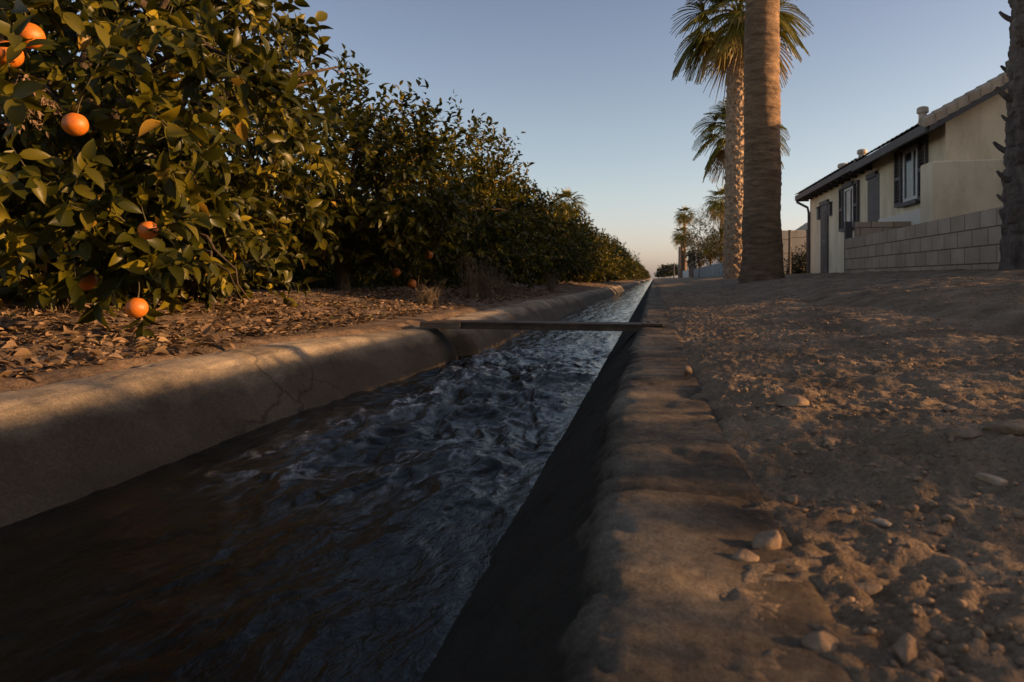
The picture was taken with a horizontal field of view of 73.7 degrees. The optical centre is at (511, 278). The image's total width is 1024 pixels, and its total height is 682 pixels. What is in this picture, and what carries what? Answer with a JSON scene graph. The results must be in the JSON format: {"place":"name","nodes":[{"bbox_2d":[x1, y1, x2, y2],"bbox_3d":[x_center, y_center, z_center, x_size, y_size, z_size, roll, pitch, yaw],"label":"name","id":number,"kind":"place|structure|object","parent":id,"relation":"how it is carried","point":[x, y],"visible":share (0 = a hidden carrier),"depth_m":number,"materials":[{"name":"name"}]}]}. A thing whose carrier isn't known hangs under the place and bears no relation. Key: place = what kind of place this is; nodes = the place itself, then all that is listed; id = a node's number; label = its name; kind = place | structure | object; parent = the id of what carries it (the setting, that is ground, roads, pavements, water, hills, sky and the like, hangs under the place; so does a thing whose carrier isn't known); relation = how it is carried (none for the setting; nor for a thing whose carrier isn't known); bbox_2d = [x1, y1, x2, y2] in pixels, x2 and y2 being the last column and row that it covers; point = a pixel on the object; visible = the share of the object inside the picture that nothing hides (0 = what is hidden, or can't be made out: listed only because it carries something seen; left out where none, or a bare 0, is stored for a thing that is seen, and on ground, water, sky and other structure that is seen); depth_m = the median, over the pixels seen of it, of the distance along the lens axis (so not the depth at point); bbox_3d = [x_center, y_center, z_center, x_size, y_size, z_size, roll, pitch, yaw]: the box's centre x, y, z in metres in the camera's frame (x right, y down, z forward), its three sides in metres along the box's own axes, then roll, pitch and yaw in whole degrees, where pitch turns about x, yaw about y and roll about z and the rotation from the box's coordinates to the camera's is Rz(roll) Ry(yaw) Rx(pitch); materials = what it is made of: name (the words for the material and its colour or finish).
{"place":"outdoors","nodes":[
{"label":"outdoors","id":0,"kind":"place"},
{"bbox_2d":[0,278,651,392],"bbox_3d":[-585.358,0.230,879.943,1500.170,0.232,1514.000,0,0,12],"label":"grove ground","id":1,"kind":"structure","parent":0,"point":[55,375],"depth_m":3.75,"materials":[{"name":"soil"}]},
{"bbox_2d":[18,276,86,312],"bbox_3d":[-2.381,0.024,3.571,0.406,0.342,0.362,0,0,12],"label":"dry weed","id":2,"kind":"object","parent":1,"relation":"on","point":[63,305],"visible":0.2,"depth_m":3.53,"materials":[{"name":"brown plant"}]},
{"bbox_2d":[0,0,365,340],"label":"orange tree","id":3,"kind":"object","parent":1,"relation":"on","point":[71,215],"visible":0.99,"depth_m":3.01,"materials":[{"name":"green plant"}]},
{"bbox_2d":[0,22,23,67],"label":"orange","id":4,"kind":"object","parent":3,"relation":"attached to","point":[17,61],"visible":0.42,"depth_m":2.42,"materials":[{"name":"orange food"}]},
{"bbox_2d":[0,69,61,137],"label":"dried twig cluster","id":5,"kind":"object","parent":3,"relation":"hanging from","point":[47,102],"visible":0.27,"depth_m":2.42,"materials":[{"name":"brown plant"}]},
{"bbox_2d":[19,12,45,48],"bbox_3d":[-1.744,-0.909,2.458,0.092,0.160,0.092,-13,2,-19],"label":"orange","id":6,"kind":"object","parent":3,"relation":"attached to","point":[32,30],"visible":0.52,"depth_m":2.44,"materials":[{"name":"orange food"}]},
{"bbox_2d":[61,96,88,135],"bbox_3d":[-1.466,-0.549,2.301,0.080,0.139,0.080,12,-1,-32],"label":"orange","id":7,"kind":"object","parent":3,"relation":"attached to","point":[75,124],"visible":0.99,"depth_m":2.27,"materials":[{"name":"orange food"}]},
{"bbox_2d":[77,272,97,289],"bbox_3d":[-1.745,-0.029,2.801,0.090,0.156,0.090,11,-4,-44],"label":"orange","id":8,"kind":"object","parent":3,"relation":"attached to","point":[89,282],"visible":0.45,"depth_m":2.78,"materials":[{"name":"orange food"}]},
{"bbox_2d":[125,282,148,317],"bbox_3d":[-1.385,0.079,2.526,0.078,0.135,0.078,0,-13,-1],"label":"orange","id":9,"kind":"object","parent":3,"relation":"hanging from","point":[137,307],"visible":1,"depth_m":2.50,"materials":[{"name":"orange food"}]},
{"bbox_2d":[137,207,158,239],"bbox_3d":[-1.338,-0.202,2.498,0.070,0.122,0.070,-13,4,-24],"label":"orange","id":10,"kind":"object","parent":3,"relation":"attached to","point":[143,227],"visible":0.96,"depth_m":2.48,"materials":[{"name":"orange food"}]},
{"bbox_2d":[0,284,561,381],"bbox_3d":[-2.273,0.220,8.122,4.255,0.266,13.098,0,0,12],"label":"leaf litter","id":11,"kind":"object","parent":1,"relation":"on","point":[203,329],"visible":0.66,"depth_m":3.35,"materials":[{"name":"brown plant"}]},
{"bbox_2d":[233,197,386,288],"bbox_3d":[-4.805,-0.646,13.715,3.747,2.584,4.315,0,0,32],"label":"orange tree","id":12,"kind":"object","parent":1,"relation":"on","point":[300,276],"visible":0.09,"depth_m":13.43,"materials":[{"name":"green plant"}]},
{"bbox_2d":[182,43,482,290],"bbox_3d":[-2.043,-1.151,7.829,3.342,2.812,3.460,0,0,41],"label":"orange tree","id":13,"kind":"object","parent":1,"relation":"on","point":[385,229],"visible":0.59,"depth_m":7.41,"materials":[{"name":"green plant"}]},
{"bbox_2d":[391,267,399,276],"bbox_3d":[-1.439,-0.117,8.508,0.112,0.194,0.112,9,-10,-8],"label":"orange","id":14,"kind":"object","parent":13,"relation":"attached to","point":[395,272],"visible":0.98,"depth_m":8.46,"materials":[{"name":"orange food"}]},
{"bbox_2d":[407,276,416,287],"bbox_3d":[-1.222,0.023,8.292,0.112,0.194,0.112,-10,12,-2],"label":"orange","id":15,"kind":"object","parent":13,"relation":"attached to","point":[411,283],"visible":0.98,"depth_m":8.26,"materials":[{"name":"orange food"}]},
{"bbox_2d":[424,249,432,258],"bbox_3d":[-1.022,-0.322,8.308,0.104,0.180,0.104,-13,-10,0],"label":"orange","id":16,"kind":"object","parent":13,"relation":"attached to","point":[430,254],"visible":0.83,"depth_m":8.27,"materials":[{"name":"orange food"}]},
{"bbox_2d":[367,257,464,285],"bbox_3d":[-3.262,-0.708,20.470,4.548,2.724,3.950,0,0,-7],"label":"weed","id":17,"kind":"object","parent":1,"relation":"on","point":[422,281],"visible":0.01,"depth_m":19.79,"materials":[{"name":"brown plant"}]},
{"bbox_2d":[412,279,446,306],"bbox_3d":[-0.798,0.129,6.571,0.367,0.319,0.332,0,0,12],"label":"dry weed","id":18,"kind":"object","parent":1,"relation":"on","point":[432,296],"visible":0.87,"depth_m":6.58,"materials":[{"name":"beige plant"}]},
{"bbox_2d":[332,88,552,290],"bbox_3d":[-1.322,-1.336,11.225,3.944,3.371,3.797,0,0,12],"label":"orange tree","id":19,"kind":"object","parent":1,"relation":"on","point":[481,190],"visible":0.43,"depth_m":10.86,"materials":[{"name":"green plant"}]},
{"bbox_2d":[450,249,488,298],"bbox_3d":[-0.474,-0.032,8.373,0.465,0.633,0.549,0,0,37],"label":"dry weed","id":20,"kind":"object","parent":1,"relation":"on","point":[466,287],"visible":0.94,"depth_m":8.29,"materials":[{"name":"brown plant"}]},
{"bbox_2d":[466,256,503,299],"bbox_3d":[-0.355,-0.042,8.878,0.543,0.660,0.520,0,0,12],"label":"dry weed","id":21,"kind":"object","parent":1,"relation":"on","point":[485,291],"visible":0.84,"depth_m":8.87,"materials":[{"name":"brown plant"}]},
{"bbox_2d":[483,270,515,296],"bbox_3d":[-0.186,0.079,9.845,0.472,0.421,0.549,0,0,12],"label":"dry weed","id":22,"kind":"object","parent":1,"relation":"on","point":[500,290],"visible":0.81,"depth_m":9.79,"materials":[{"name":"brown plant"}]},
{"bbox_2d":[437,159,562,284],"bbox_3d":[-0.558,-1.105,14.510,3.225,2.753,3.554,0,0,12],"label":"orange tree","id":23,"kind":"object","parent":1,"relation":"on","point":[517,269],"visible":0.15,"depth_m":14.26,"materials":[{"name":"green plant"}]},
{"bbox_2d":[458,187,599,284],"bbox_3d":[0.306,-1.083,18.359,4.156,2.830,3.609,0,0,12],"label":"orange tree","id":24,"kind":"object","parent":1,"relation":"on","point":[567,251],"visible":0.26,"depth_m":17.69,"materials":[{"name":"green plant"}]},
{"bbox_2d":[519,197,601,284],"bbox_3d":[1.164,-1.135,21.799,3.464,3.056,3.906,0,0,12],"label":"orange tree","id":25,"kind":"object","parent":1,"relation":"on","point":[575,272],"visible":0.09,"depth_m":21.34,"materials":[{"name":"green plant"}]},
{"bbox_2d":[548,187,587,217],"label":"palm tree","id":26,"kind":"object","parent":1,"relation":"on","point":[568,194],"visible":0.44,"depth_m":61.55,"materials":[{"name":"green plant"}]},
{"bbox_2d":[550,215,617,283],"bbox_3d":[1.807,-1.081,25.299,3.682,2.830,4.240,0,0,27],"label":"orange tree","id":27,"kind":"object","parent":1,"relation":"on","point":[600,257],"visible":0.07,"depth_m":25.16,"materials":[{"name":"green plant"}]},
{"bbox_2d":[573,228,625,282],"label":"orange tree","id":28,"kind":"object","parent":1,"relation":"on","point":[616,251],"visible":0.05,"depth_m":31.85,"materials":[{"name":"green plant"}]},
{"bbox_2d":[572,229,635,282],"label":"orange tree","id":29,"kind":"object","parent":1,"relation":"on","point":[618,263],"visible":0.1,"depth_m":28.56,"materials":[{"name":"green plant"}]},
{"bbox_2d":[593,242,627,281],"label":"orange tree","id":30,"kind":"object","parent":1,"relation":"on","point":[617,266],"visible":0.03,"depth_m":35.63,"materials":[{"name":"green plant"}]},
{"bbox_2d":[602,233,633,281],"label":"orange tree","id":31,"kind":"object","parent":1,"relation":"on","point":[628,266],"visible":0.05,"depth_m":39.39,"materials":[{"name":"green plant"}]},
{"bbox_2d":[609,248,640,280],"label":"orange tree","id":32,"kind":"object","parent":1,"relation":"on","point":[628,275],"visible":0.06,"depth_m":49.36,"materials":[{"name":"green plant"}]},
{"bbox_2d":[612,241,639,280],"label":"orange tree","id":33,"kind":"object","parent":1,"relation":"on","point":[633,258],"visible":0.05,"depth_m":53.02,"materials":[{"name":"green plant"}]},
{"bbox_2d":[620,261,644,279],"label":"orange tree","id":34,"kind":"object","parent":1,"relation":"on","point":[635,263],"visible":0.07,"depth_m":63.83,"materials":[{"name":"green plant"}]},
{"bbox_2d":[0,279,652,681],"bbox_3d":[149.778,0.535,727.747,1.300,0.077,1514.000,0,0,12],"label":"canal water","id":35,"kind":"structure","parent":0,"point":[354,537],"depth_m":1.42,"materials":[{"name":"blue liquid"}]},
{"bbox_2d":[0,278,854,681],"bbox_3d":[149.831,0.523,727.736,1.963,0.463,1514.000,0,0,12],"label":"canal lining","id":36,"kind":"object","parent":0,"point":[630,530],"visible":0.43,"depth_m":1.19,"materials":[{"name":"concrete"}]},
{"bbox_2d":[420,320,667,331],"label":"crossing beam","id":37,"kind":"structure","parent":36,"relation":"on","point":[542,325],"depth_m":4.27,"materials":[{"name":"metal"}]},
{"bbox_2d":[684,366,691,375],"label":"stone","id":38,"kind":"object","parent":36,"relation":"on","point":[687,370],"visible":1,"depth_m":2.05,"materials":[{"name":"beige stone"}]},
{"bbox_2d":[731,548,758,561],"bbox_3d":[0.247,0.297,0.723,0.026,0.019,0.024,0,0,33],"label":"stone","id":39,"kind":"object","parent":36,"relation":"on","point":[744,555],"visible":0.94,"depth_m":0.72,"materials":[{"name":"beige stone"}]},
{"bbox_2d":[751,530,781,549],"bbox_3d":[0.281,0.295,0.756,0.034,0.029,0.022,0,0,-17],"label":"stone","id":40,"kind":"object","parent":36,"relation":"on","point":[768,540],"visible":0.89,"depth_m":0.75,"materials":[{"name":"beige stone"}]},
{"bbox_2d":[801,631,838,652],"bbox_3d":[0.251,0.299,0.554,0.032,0.023,0.026,0,0,12],"label":"stone","id":41,"kind":"object","parent":36,"relation":"on","point":[822,641],"visible":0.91,"depth_m":0.55,"materials":[{"name":"beige stone"}]},
{"bbox_2d":[2,0,1010,277],"label":"sky","id":42,"kind":"structure","parent":0,"point":[598,106],"materials":[{"name":"blue"}]},
{"bbox_2d":[653,269,1023,681],"bbox_3d":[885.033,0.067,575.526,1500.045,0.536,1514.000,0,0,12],"label":"dirt path","id":43,"kind":"structure","parent":0,"point":[828,548],"depth_m":1.18,"materials":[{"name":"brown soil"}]},
{"bbox_2d":[656,267,671,277],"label":"garden tree","id":44,"kind":"object","parent":43,"relation":"on","point":[662,275],"visible":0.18,"depth_m":228.82,"materials":[{"name":"green plant"}]},
{"bbox_2d":[657,263,677,275],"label":"garden tree","id":45,"kind":"object","parent":43,"relation":"on","point":[664,267],"visible":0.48,"depth_m":179.27,"materials":[{"name":"green plant"}]},
{"bbox_2d":[657,263,677,277],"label":"garden tree","id":46,"kind":"object","parent":43,"relation":"on","point":[659,273],"visible":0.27,"depth_m":199.62,"materials":[{"name":"green plant"}]},
{"bbox_2d":[678,247,679,277],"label":"utility pole","id":47,"kind":"object","parent":43,"relation":"on","point":[679,262],"visible":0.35,"depth_m":119.82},
{"bbox_2d":[671,225,693,277],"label":"palm tree","id":48,"kind":"object","parent":43,"relation":"on","point":[676,237],"visible":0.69,"depth_m":95.76,"materials":[{"name":"green plant"}]},
{"bbox_2d":[673,205,695,270],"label":"palm tree","id":49,"kind":"object","parent":43,"relation":"on","point":[681,218],"visible":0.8,"depth_m":103.58,"materials":[{"name":"green plant"}]},
{"bbox_2d":[683,270,688,277],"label":"block wall","id":50,"kind":"structure","parent":43,"relation":"on","point":[685,273],"depth_m":80.05,"materials":[{"name":"paint"}]},
{"bbox_2d":[688,266,691,276],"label":"gate pillar","id":51,"kind":"structure","parent":43,"relation":"on","point":[690,271],"depth_m":69.75,"materials":[{"name":"grey concrete"}]},
{"bbox_2d":[692,265,697,276],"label":"gate pillar","id":52,"kind":"structure","parent":43,"relation":"on","point":[693,267],"depth_m":64.17,"materials":[{"name":"grey concrete"}]},
{"bbox_2d":[678,222,720,267],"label":"garden tree","id":53,"kind":"object","parent":43,"relation":"on","point":[700,262],"visible":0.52,"depth_m":55.86,"materials":[{"name":"green plant"}]},
{"bbox_2d":[681,207,723,264],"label":"garden tree","id":54,"kind":"object","parent":43,"relation":"on","point":[706,231],"visible":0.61,"depth_m":49.77,"materials":[{"name":"green plant"}]},
{"bbox_2d":[688,244,718,267],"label":"house","id":55,"kind":"structure","parent":43,"relation":"on","point":[716,260],"depth_m":81.03,"materials":[{"name":"grey paint"}]},
{"bbox_2d":[694,262,722,276],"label":"block wall","id":56,"kind":"structure","parent":43,"relation":"on","point":[713,270],"depth_m":45.12,"materials":[{"name":"grey concrete"}]},
{"bbox_2d":[700,223,723,262],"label":"garden tree","id":57,"kind":"object","parent":43,"relation":"on","point":[721,230],"visible":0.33,"depth_m":47.99,"materials":[{"name":"green plant"}]},
{"bbox_2d":[701,186,724,262],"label":"palm tree","id":58,"kind":"object","parent":43,"relation":"on","point":[717,204],"visible":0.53,"depth_m":69.42,"materials":[{"name":"green plant"}]},
{"bbox_2d":[691,97,789,185],"bbox_3d":[11.516,-4.515,34.583,4.798,9.346,4.638,0,0,12],"label":"palm tree","id":59,"kind":"object","parent":43,"relation":"on","point":[718,153],"visible":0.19,"depth_m":34.48,"materials":[{"name":"green plant"}]},
{"bbox_2d":[671,0,813,278],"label":"palm tree","id":60,"kind":"object","parent":43,"relation":"on","point":[726,51],"visible":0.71,"depth_m":23.67,"materials":[{"name":"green plant"}]},
{"bbox_2d":[738,0,784,283],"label":"palm tree","id":61,"kind":"object","parent":43,"relation":"on","point":[762,250],"visible":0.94,"depth_m":13.70,"materials":[{"name":"brown plant"}]},
{"bbox_2d":[786,494,797,505],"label":"stone","id":62,"kind":"object","parent":43,"relation":"on","point":[792,499],"visible":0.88,"depth_m":0.94,"materials":[{"name":"grey stone"}]},
{"bbox_2d":[775,395,809,406],"bbox_3d":[0.603,0.264,1.466,0.069,0.027,0.052,0,0,12],"label":"stone","id":63,"kind":"object","parent":43,"relation":"on","point":[790,400],"visible":0.91,"depth_m":1.45,"materials":[{"name":"grey stone"}]},
{"bbox_2d":[782,230,805,273],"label":"block wall","id":64,"kind":"structure","parent":43,"relation":"on","point":[795,242],"depth_m":27.29,"materials":[{"name":"beige paint"}]},
{"bbox_2d":[783,242,805,273],"bbox_3d":[10.867,-0.573,25.476,1.660,1.672,1.671,0,0,12],"label":"shrub","id":65,"kind":"object","parent":43,"relation":"on","point":[798,266],"visible":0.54,"depth_m":25.29,"materials":[{"name":"green plant"}]},
{"bbox_2d":[784,230,806,273],"bbox_3d":[9.772,-0.835,23.600,1.018,1.670,0.108,0,0,0],"label":"wire fence","id":66,"kind":"object","parent":43,"relation":"on","point":[789,251],"visible":0.73,"depth_m":23.59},
{"bbox_2d":[796,223,806,229],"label":"house","id":67,"kind":"structure","parent":43,"relation":"on","point":[803,227],"depth_m":41.55,"materials":[{"name":"beige paint"}]},
{"bbox_2d":[824,437,839,442],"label":"stone","id":68,"kind":"object","parent":43,"relation":"on","point":[830,439],"visible":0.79,"depth_m":1.19,"materials":[{"name":"grey stone"}]},
{"bbox_2d":[851,582,881,594],"bbox_3d":[0.341,0.298,0.659,0.030,0.011,0.019,0,0,12],"label":"stone","id":69,"kind":"object","parent":43,"relation":"on","point":[870,588],"visible":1,"depth_m":0.65,"materials":[{"name":"beige stone"}]},
{"bbox_2d":[870,518,891,527],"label":"stone","id":70,"kind":"object","parent":43,"relation":"on","point":[880,523],"visible":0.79,"depth_m":0.84,"materials":[{"name":"grey stone"}]},
{"bbox_2d":[795,72,1008,272],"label":"house","id":71,"kind":"structure","parent":43,"relation":"on","point":[944,161],"depth_m":12.41,"materials":[{"name":"beige paint"}]},
{"bbox_2d":[819,199,828,272],"bbox_3d":[9.257,-1.225,20.283,0.134,2.150,0.962,0,0,12],"label":"door","id":72,"kind":"structure","parent":71,"relation":"in","point":[824,218],"depth_m":20.14,"materials":[{"name":"metal"}]},
{"bbox_2d":[839,180,859,231],"bbox_3d":[8.743,-1.855,17.741,0.110,1.250,1.739,0,0,12],"label":"window","id":73,"kind":"structure","parent":71,"relation":"in","point":[848,208],"depth_m":17.65,"materials":[{"name":"brown glass"}]},
{"bbox_2d":[865,170,879,221],"bbox_3d":[8.336,-1.350,15.722,0.090,2.200,0.999,0,0,12],"label":"side door","id":74,"kind":"structure","parent":71,"relation":"in","point":[873,178],"depth_m":15.71,"materials":[{"name":"grey wood"}]},
{"bbox_2d":[894,135,927,207],"bbox_3d":[7.706,-2.025,13.224,0.110,1.230,1.645,0,0,12],"label":"window","id":75,"kind":"structure","parent":71,"relation":"in","point":[910,154],"depth_m":13.25,"materials":[{"name":"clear glass"}]},
{"bbox_2d":[892,633,917,666],"bbox_3d":[0.312,0.296,0.540,0.032,0.029,0.016,0,0,-37],"label":"stone","id":76,"kind":"object","parent":43,"relation":"on","point":[905,651],"visible":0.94,"depth_m":0.53,"materials":[{"name":"beige stone"}]},
{"bbox_2d":[844,207,1002,272],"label":"block wall","id":77,"kind":"structure","parent":43,"relation":"on","point":[969,241],"depth_m":9.49,"materials":[{"name":"grey concrete"}]},
{"bbox_2d":[930,384,949,390],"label":"stone","id":78,"kind":"object","parent":43,"relation":"on","point":[940,387],"visible":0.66,"depth_m":1.59,"materials":[{"name":"grey stone"}]},
{"bbox_2d":[942,405,956,411],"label":"stone","id":79,"kind":"object","parent":43,"relation":"on","point":[948,408],"visible":0.97,"depth_m":1.33,"materials":[{"name":"grey stone"}]},
{"bbox_2d":[946,428,984,438],"bbox_3d":[0.753,0.257,1.129,0.060,0.020,0.034,0,0,12],"label":"stone","id":80,"kind":"object","parent":43,"relation":"on","point":[967,433],"visible":0.95,"depth_m":1.12,"materials":[{"name":"grey stone"}]},
{"bbox_2d":[975,473,1007,486],"bbox_3d":[0.666,0.282,0.947,0.035,0.020,0.027,0,0,12],"label":"stone","id":81,"kind":"object","parent":43,"relation":"on","point":[995,480],"visible":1,"depth_m":0.94,"materials":[{"name":"grey stone"}]},
{"bbox_2d":[982,419,1023,435],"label":"stone","id":82,"kind":"object","parent":43,"relation":"on","point":[1015,427],"visible":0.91,"depth_m":1.11,"materials":[{"name":"grey stone"}]},
{"bbox_2d":[993,0,1023,270],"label":"palm tree","id":83,"kind":"object","parent":43,"relation":"on","point":[1011,214],"visible":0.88,"depth_m":6.49,"materials":[{"name":"brown plant"}]}
]}

